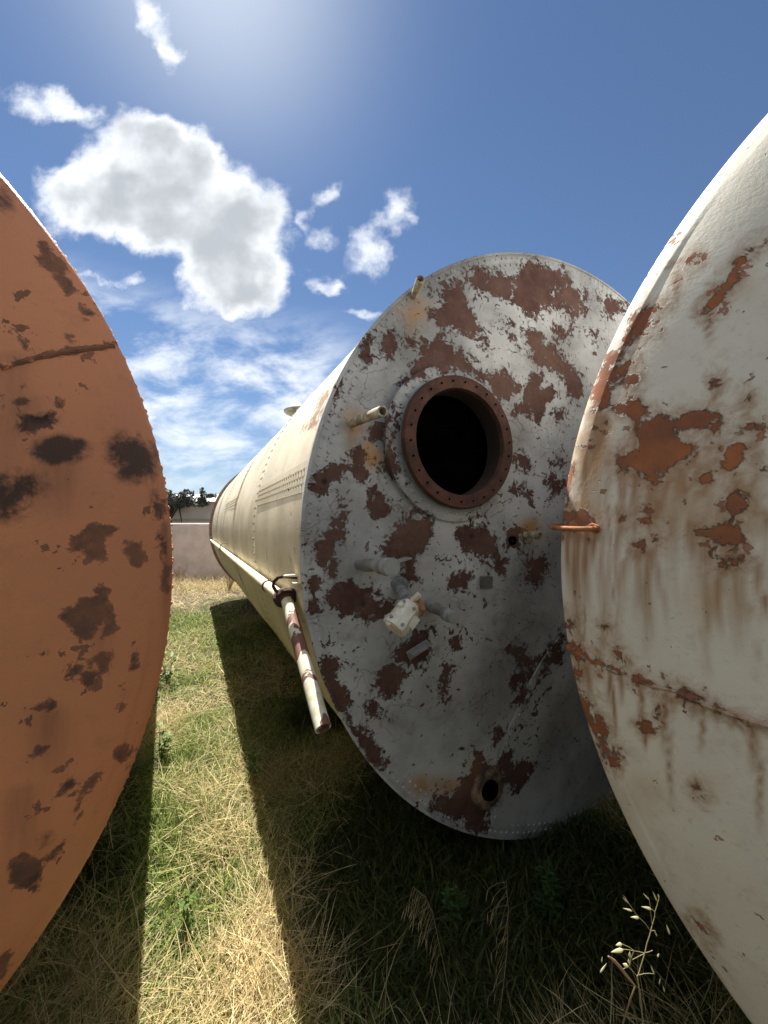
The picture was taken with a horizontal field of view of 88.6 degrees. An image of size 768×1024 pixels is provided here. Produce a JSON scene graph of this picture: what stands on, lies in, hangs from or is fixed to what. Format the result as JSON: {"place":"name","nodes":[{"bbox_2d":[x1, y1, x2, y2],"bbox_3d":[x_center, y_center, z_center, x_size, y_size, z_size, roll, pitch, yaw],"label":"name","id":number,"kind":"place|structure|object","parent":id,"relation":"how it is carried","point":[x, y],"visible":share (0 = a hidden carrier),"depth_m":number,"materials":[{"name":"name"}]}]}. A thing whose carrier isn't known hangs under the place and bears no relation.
{"place":"outdoors","nodes":[
{"label":"outdoors","id":0,"kind":"place"},
{"bbox_2d":[0,569,751,1023],"bbox_3d":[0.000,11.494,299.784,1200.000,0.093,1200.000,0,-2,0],"label":"ground","id":1,"kind":"structure","parent":0,"point":[210,595],"depth_m":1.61,"materials":[{"name":"beige plant"}]},
{"bbox_2d":[0,173,173,990],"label":"storage tank","id":2,"kind":"object","parent":1,"relation":"on","point":[86,570],"visible":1,"depth_m":0.87,"materials":[{"name":"orange metal"}]},
{"bbox_2d":[150,722,173,760],"bbox_3d":[-1.427,1.505,2.543,0.168,0.247,0.113,-1,-2,26],"label":"leafy weed","id":3,"kind":"object","parent":1,"relation":"on","point":[163,740],"visible":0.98,"depth_m":2.54,"materials":[{"name":"green plant"}]},
{"bbox_2d":[159,652,179,684],"bbox_3d":[-2.065,1.506,3.761,0.163,0.334,0.206,-1,-2,30],"label":"leafy weed","id":4,"kind":"object","parent":1,"relation":"on","point":[167,676],"visible":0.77,"depth_m":3.75,"materials":[{"name":"green plant"}]},
{"bbox_2d":[172,562,187,581],"bbox_3d":[-5.198,1.556,9.957,0.382,0.598,0.413,0,-2,0],"label":"dry weed","id":5,"kind":"object","parent":1,"relation":"on","point":[179,572],"visible":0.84,"depth_m":9.91,"materials":[{"name":"brown plant"}]},
{"bbox_2d":[172,889,198,951],"bbox_3d":[-0.733,1.512,1.451,0.088,0.170,0.097,0,-2,0],"label":"leafy weed","id":6,"kind":"object","parent":1,"relation":"on","point":[189,920],"visible":0.88,"depth_m":1.45,"materials":[{"name":"green plant"}]},
{"bbox_2d":[166,487,216,525],"bbox_3d":[-8.315,0.515,15.972,3.040,3.080,1.503,0,-2,0],"label":"tree","id":7,"kind":"object","parent":1,"relation":"on","point":[182,499],"visible":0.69,"depth_m":15.91,"materials":[{"name":"green plant"}]},
{"bbox_2d":[172,494,218,525],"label":"shed","id":8,"kind":"structure","parent":1,"relation":"on","point":[192,514],"depth_m":16.51,"materials":[{"name":"metal"}]},
{"bbox_2d":[170,523,227,580],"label":"boundary wall","id":9,"kind":"structure","parent":1,"relation":"on","point":[192,549],"depth_m":10.79,"materials":[{"name":"white paint"}]},
{"bbox_2d":[173,920,250,1023],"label":"grass stalk","id":10,"kind":"object","parent":1,"relation":"on","point":[205,975],"depth_m":1.18,"materials":[{"name":"beige plant"}]},
{"bbox_2d":[223,576,233,590],"bbox_3d":[-3.519,1.519,9.084,0.362,0.613,0.402,1,-2,-22],"label":"dry weed","id":11,"kind":"object","parent":1,"relation":"on","point":[231,582],"visible":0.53,"depth_m":9.01,"materials":[{"name":"brown plant"}]},
{"bbox_2d":[221,905,284,1023],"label":"grass stalk","id":12,"kind":"object","parent":1,"relation":"on","point":[255,969],"depth_m":1.18,"materials":[{"name":"beige plant"}]},
{"bbox_2d":[245,747,264,785],"bbox_3d":[-0.763,1.502,2.309,0.134,0.222,0.109,0,-2,0],"label":"leafy weed","id":13,"kind":"object","parent":1,"relation":"on","point":[252,759],"visible":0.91,"depth_m":2.30,"materials":[{"name":"green plant"}]},
{"bbox_2d":[0,581,750,1023],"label":"green grass","id":14,"kind":"structure","parent":1,"relation":"on","point":[388,911],"depth_m":1.62,"materials":[{"name":"green plant"}]},
{"bbox_2d":[384,948,387,1023],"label":"grass stalk","id":15,"kind":"object","parent":1,"relation":"on","point":[386,986],"depth_m":1.10,"materials":[{"name":"beige plant"}]},
{"bbox_2d":[209,252,630,839],"bbox_3d":[-0.621,0.242,5.354,3.011,2.981,7.948,1,-2,-26],"label":"storage tank","id":16,"kind":"object","parent":1,"relation":"on","point":[387,511],"visible":0.73,"depth_m":1.71,"materials":[{"name":"grey metal"}]},
{"bbox_2d":[401,886,456,1023],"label":"grass stalk","id":17,"kind":"object","parent":1,"relation":"on","point":[427,932],"depth_m":1.15,"materials":[{"name":"beige plant"}]},
{"bbox_2d":[440,880,468,930],"bbox_3d":[0.266,1.493,1.490,0.112,0.182,0.082,-1,-2,16],"label":"leafy weed","id":18,"kind":"object","parent":1,"relation":"on","point":[453,904],"visible":0.96,"depth_m":1.48,"materials":[{"name":"green plant"}]},
{"bbox_2d":[485,882,508,1023],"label":"grass stalk","id":19,"kind":"object","parent":1,"relation":"on","point":[497,949],"depth_m":1.15,"materials":[{"name":"beige plant"}]},
{"bbox_2d":[533,860,565,922],"bbox_3d":[0.637,1.464,1.516,0.122,0.235,0.124,0,-2,0],"label":"leafy weed","id":20,"kind":"object","parent":1,"relation":"on","point":[550,899],"visible":0.98,"depth_m":1.50,"materials":[{"name":"green plant"}]},
{"bbox_2d":[560,983,563,1023],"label":"grass stalk","id":21,"kind":"object","parent":1,"relation":"on","point":[562,1004],"depth_m":1.00,"materials":[{"name":"beige plant"}]},
{"bbox_2d":[600,892,669,1023],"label":"wild oat plant","id":22,"kind":"object","parent":1,"relation":"on","point":[618,950],"visible":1,"depth_m":0.60,"materials":[{"name":"beige plant"}]},
{"bbox_2d":[549,114,767,1023],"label":"storage tank","id":23,"kind":"object","parent":1,"relation":"on","point":[663,527],"visible":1,"depth_m":0.85,"materials":[{"name":"white metal"}]},
{"bbox_2d":[0,0,767,493],"label":"sky","id":24,"kind":"structure","parent":0,"point":[240,190],"materials":[{"name":"blue"}]}
]}

